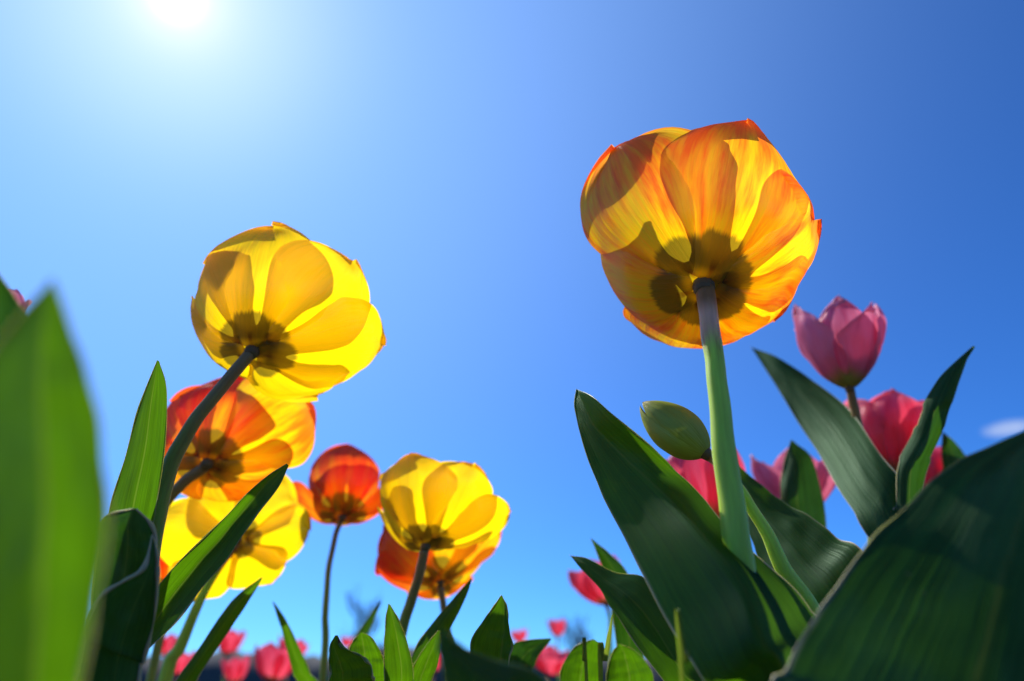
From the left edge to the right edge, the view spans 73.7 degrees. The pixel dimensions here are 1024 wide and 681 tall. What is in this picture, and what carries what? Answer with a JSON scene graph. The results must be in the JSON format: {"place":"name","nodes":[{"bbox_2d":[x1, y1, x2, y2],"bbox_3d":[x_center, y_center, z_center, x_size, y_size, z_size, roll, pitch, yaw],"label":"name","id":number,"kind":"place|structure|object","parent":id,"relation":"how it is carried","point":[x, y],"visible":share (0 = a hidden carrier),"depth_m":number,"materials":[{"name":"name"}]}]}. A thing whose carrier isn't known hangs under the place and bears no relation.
{"place":"outdoors","nodes":[
{"label":"outdoors","id":0,"kind":"place"},
{"bbox_2d":[0,0,1023,657],"label":"sky","id":1,"kind":"structure","parent":0,"point":[448,149],"materials":[{"name":"blue"}]},
{"bbox_3d":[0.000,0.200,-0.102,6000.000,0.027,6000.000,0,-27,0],"label":"ground","id":2,"kind":"structure","parent":0,"visible":0},
{"bbox_2d":[0,276,22,337],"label":"tulip leaf","id":3,"kind":"object","parent":2,"relation":"on","point":[11,309],"visible":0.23,"depth_m":0.15,"materials":[{"name":"green plant"}]},
{"bbox_2d":[11,289,30,308],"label":"tulip","id":4,"kind":"object","parent":2,"relation":"on","point":[18,295],"visible":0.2,"depth_m":0.36,"materials":[{"name":"pink plant"}]},
{"bbox_2d":[0,279,109,680],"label":"tulip leaf","id":5,"kind":"object","parent":2,"relation":"on","point":[54,516],"visible":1,"depth_m":0.08,"materials":[{"name":"green plant"}]},
{"bbox_2d":[84,535,160,680],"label":"tulip leaf","id":6,"kind":"object","parent":2,"relation":"on","point":[126,608],"visible":0.9,"depth_m":0.20,"materials":[{"name":"green plant"}]},
{"bbox_2d":[97,508,157,598],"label":"tulip leaf","id":7,"kind":"object","parent":2,"relation":"on","point":[132,531],"visible":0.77,"depth_m":0.21,"materials":[{"name":"green plant"}]},
{"bbox_2d":[146,557,168,680],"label":"tulip","id":8,"kind":"object","parent":2,"relation":"on","point":[155,654],"visible":0.03,"depth_m":0.46,"materials":[{"name":"orange plant"}]},
{"bbox_2d":[157,633,178,680],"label":"tulip","id":9,"kind":"object","parent":2,"relation":"on","point":[170,640],"visible":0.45,"depth_m":1.30,"materials":[{"name":"pink plant"}]},
{"bbox_2d":[165,650,195,680],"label":"tulip","id":10,"kind":"object","parent":2,"relation":"on","point":[184,659],"visible":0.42,"depth_m":1.09,"materials":[{"name":"pink plant"}]},
{"bbox_2d":[176,577,261,680],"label":"tulip leaf","id":11,"kind":"object","parent":2,"relation":"on","point":[192,670],"visible":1,"depth_m":0.35,"materials":[{"name":"green plant"}]},
{"bbox_2d":[218,629,245,680],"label":"tulip","id":12,"kind":"object","parent":2,"relation":"on","point":[231,642],"visible":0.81,"depth_m":1.44,"materials":[{"name":"pink plant"}]},
{"bbox_2d":[158,475,310,680],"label":"tulip","id":13,"kind":"object","parent":2,"relation":"on","point":[271,542],"visible":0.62,"depth_m":0.43,"materials":[{"name":"yellow plant"}]},
{"bbox_2d":[221,654,249,680],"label":"tulip","id":14,"kind":"object","parent":2,"relation":"on","point":[234,668],"visible":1,"depth_m":1.24,"materials":[{"name":"pink plant"}]},
{"bbox_2d":[164,376,315,506],"bbox_3d":[-0.182,0.207,0.334,0.140,0.395,0.066,-10,-29,20],"label":"tulip","id":15,"kind":"object","parent":2,"relation":"on","point":[247,438],"visible":0.66,"depth_m":0.38,"materials":[{"name":"orange plant"}]},
{"bbox_2d":[109,221,385,647],"bbox_3d":[-0.112,0.149,0.248,0.098,0.429,0.084,0,-27,0],"label":"tulip","id":16,"kind":"object","parent":2,"relation":"on","point":[282,311],"visible":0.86,"depth_m":0.30,"materials":[{"name":"yellow plant"}]},
{"bbox_2d":[254,642,301,680],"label":"tulip","id":17,"kind":"object","parent":2,"relation":"on","point":[272,661],"visible":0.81,"depth_m":0.95,"materials":[{"name":"pink plant"}]},
{"bbox_2d":[278,634,309,680],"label":"tulip","id":18,"kind":"object","parent":2,"relation":"on","point":[282,645],"visible":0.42,"depth_m":1.29,"materials":[{"name":"pink plant"}]},
{"bbox_2d":[272,443,382,680],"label":"tulip","id":19,"kind":"object","parent":2,"relation":"on","point":[344,488],"depth_m":0.49,"materials":[{"name":"orange plant"}]},
{"bbox_2d":[340,636,353,647],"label":"tulip","id":20,"kind":"object","parent":2,"relation":"on","point":[346,641],"visible":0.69,"depth_m":2.19,"materials":[{"name":"pink plant"}]},
{"bbox_2d":[328,635,374,680],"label":"tulip leaf","id":21,"kind":"object","parent":2,"relation":"on","point":[345,664],"visible":1,"depth_m":0.26,"materials":[{"name":"green plant"}]},
{"bbox_2d":[335,584,382,640],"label":"bare tree","id":22,"kind":"object","parent":2,"relation":"on","point":[360,609],"visible":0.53,"depth_m":64.15,"materials":[{"name":"blue plant"}]},
{"bbox_2d":[348,601,380,649],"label":"tulip leaf","id":23,"kind":"object","parent":2,"relation":"on","point":[366,626],"visible":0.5,"depth_m":0.45,"materials":[{"name":"green plant"}]},
{"bbox_2d":[349,632,383,680],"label":"tulip leaf","id":24,"kind":"object","parent":2,"relation":"on","point":[364,644],"visible":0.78,"depth_m":0.30,"materials":[{"name":"green plant"}]},
{"bbox_2d":[375,638,383,658],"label":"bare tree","id":25,"kind":"object","parent":2,"relation":"on","point":[382,651],"visible":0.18,"depth_m":71.70,"materials":[{"name":"blue plant"}]},
{"bbox_2d":[384,604,413,680],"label":"tulip leaf","id":26,"kind":"object","parent":2,"relation":"on","point":[398,664],"visible":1,"depth_m":0.29,"materials":[{"name":"green plant"}]},
{"bbox_2d":[141,646,662,680],"bbox_3d":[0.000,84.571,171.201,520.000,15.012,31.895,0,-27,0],"label":"tulips","id":27,"kind":"object","parent":2,"relation":"on","point":[212,670],"visible":0.07,"depth_m":161.19,"materials":[{"name":"plant"}]},
{"bbox_2d":[413,631,439,680],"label":"tulip leaf","id":28,"kind":"object","parent":2,"relation":"on","point":[425,665],"visible":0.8,"depth_m":0.30,"materials":[{"name":"green plant"}]},
{"bbox_2d":[432,657,441,680],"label":"tulip","id":29,"kind":"object","parent":2,"relation":"on","point":[438,666],"visible":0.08,"depth_m":1.59,"materials":[{"name":"pink plant"}]},
{"bbox_2d":[375,525,501,637],"bbox_3d":[-0.052,0.282,0.434,0.095,0.352,0.074,0,-27,0],"label":"tulip","id":30,"kind":"object","parent":2,"relation":"on","point":[448,572],"visible":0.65,"depth_m":0.47,"materials":[{"name":"orange plant"}]},
{"bbox_2d":[411,579,471,664],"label":"tulip leaf","id":31,"kind":"object","parent":2,"relation":"on","point":[446,618],"visible":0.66,"depth_m":0.33,"materials":[{"name":"green plant"}]},
{"bbox_2d":[377,452,510,635],"bbox_3d":[-0.041,0.232,0.334,0.080,0.349,0.068,0,-27,0],"label":"tulip","id":32,"kind":"object","parent":2,"relation":"on","point":[428,504],"visible":0.98,"depth_m":0.38,"materials":[{"name":"yellow plant"}]},
{"bbox_2d":[470,595,513,662],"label":"tulip leaf","id":33,"kind":"object","parent":2,"relation":"on","point":[491,638],"visible":0.79,"depth_m":0.28,"materials":[{"name":"green plant"}]},
{"bbox_2d":[437,629,549,680],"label":"tulip leaf","id":34,"kind":"object","parent":2,"relation":"on","point":[459,662],"visible":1,"depth_m":0.14,"materials":[{"name":"green plant"}]},
{"bbox_2d":[510,628,526,641],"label":"tulip","id":35,"kind":"object","parent":2,"relation":"on","point":[520,635],"visible":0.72,"depth_m":1.99,"materials":[{"name":"pink plant"}]},
{"bbox_2d":[509,638,550,669],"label":"tulip leaf","id":36,"kind":"object","parent":2,"relation":"on","point":[525,653],"visible":0.77,"depth_m":0.37,"materials":[{"name":"green plant"}]},
{"bbox_2d":[535,645,568,679],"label":"tulip","id":37,"kind":"object","parent":2,"relation":"on","point":[551,659],"visible":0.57,"depth_m":1.18,"materials":[{"name":"pink plant"}]},
{"bbox_2d":[547,618,564,680],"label":"tulip","id":38,"kind":"object","parent":2,"relation":"on","point":[556,628],"visible":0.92,"depth_m":1.79,"materials":[{"name":"pink plant"}]},
{"bbox_2d":[558,613,591,651],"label":"bare tree","id":39,"kind":"object","parent":2,"relation":"on","point":[578,640],"visible":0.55,"depth_m":65.69,"materials":[{"name":"blue plant"}]},
{"bbox_2d":[560,639,597,680],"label":"tulip leaf","id":40,"kind":"object","parent":2,"relation":"on","point":[572,668],"visible":0.7,"depth_m":0.34,"materials":[{"name":"green plant"}]},
{"bbox_2d":[582,637,587,680],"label":"grass blade","id":41,"kind":"object","parent":2,"relation":"on","point":[584,652],"depth_m":0.30,"materials":[{"name":"green plant"}]},
{"bbox_2d":[598,613,612,680],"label":"grass blade","id":42,"kind":"object","parent":2,"relation":"on","point":[603,653],"depth_m":0.30,"materials":[{"name":"green plant"}]},
{"bbox_2d":[568,538,643,658],"bbox_3d":[0.072,0.328,0.538,0.060,0.365,0.442,-3,-27,6],"label":"tulip","id":43,"kind":"object","parent":2,"relation":"on","point":[584,585],"visible":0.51,"depth_m":0.74,"materials":[{"name":"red plant"}]},
{"bbox_2d":[606,644,653,680],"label":"tulip leaf","id":44,"kind":"object","parent":2,"relation":"on","point":[625,663],"visible":1,"depth_m":0.34,"materials":[{"name":"green plant"}]},
{"bbox_2d":[570,555,702,680],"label":"tulip leaf","id":45,"kind":"object","parent":2,"relation":"on","point":[632,603],"visible":0.83,"depth_m":0.29,"materials":[{"name":"green plant"}]},
{"bbox_2d":[675,609,689,680],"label":"grass blade","id":46,"kind":"object","parent":2,"relation":"on","point":[681,647],"depth_m":0.17,"materials":[{"name":"green plant"}]},
{"bbox_2d":[574,118,821,680],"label":"tulip","id":47,"kind":"object","parent":2,"relation":"on","point":[706,239],"visible":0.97,"depth_m":0.26,"materials":[{"name":"orange plant"}]},
{"bbox_2d":[666,451,745,517],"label":"tulip","id":48,"kind":"object","parent":2,"relation":"on","point":[698,475],"visible":0.06,"depth_m":0.46,"materials":[{"name":"pink plant"}]},
{"bbox_2d":[640,401,861,613],"bbox_3d":[0.112,0.189,0.236,0.066,0.349,0.120,-18,-32,31],"label":"tulip","id":49,"kind":"object","parent":2,"relation":"on","point":[809,559],"visible":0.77,"depth_m":0.30,"materials":[{"name":"green plant"}]},
{"bbox_2d":[750,440,835,527],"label":"tulip","id":50,"kind":"object","parent":2,"relation":"on","point":[796,476],"visible":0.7,"depth_m":0.48,"materials":[{"name":"pink plant"}]},
{"bbox_2d":[751,295,974,540],"bbox_3d":[0.213,0.177,0.361,0.076,0.480,0.146,0,-27,0],"label":"tulip","id":51,"kind":"object","parent":2,"relation":"on","point":[840,340],"visible":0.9,"depth_m":0.41,"materials":[{"name":"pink plant"}]},
{"bbox_2d":[771,431,1023,680],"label":"tulip leaf","id":52,"kind":"object","parent":2,"relation":"on","point":[929,586],"visible":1,"depth_m":0.15,"materials":[{"name":"green plant"}]},
{"bbox_2d":[844,388,964,471],"bbox_3d":[0.285,0.239,0.432,0.078,0.428,0.073,19,-32,-32],"label":"tulip","id":53,"kind":"object","parent":2,"relation":"on","point":[890,419],"visible":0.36,"depth_m":0.49,"materials":[{"name":"pink plant"}]},
{"bbox_2d":[924,446,942,485],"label":"tulip","id":54,"kind":"object","parent":2,"relation":"on","point":[935,467],"visible":0.06,"depth_m":0.59,"materials":[{"name":"pink plant"}]}
]}

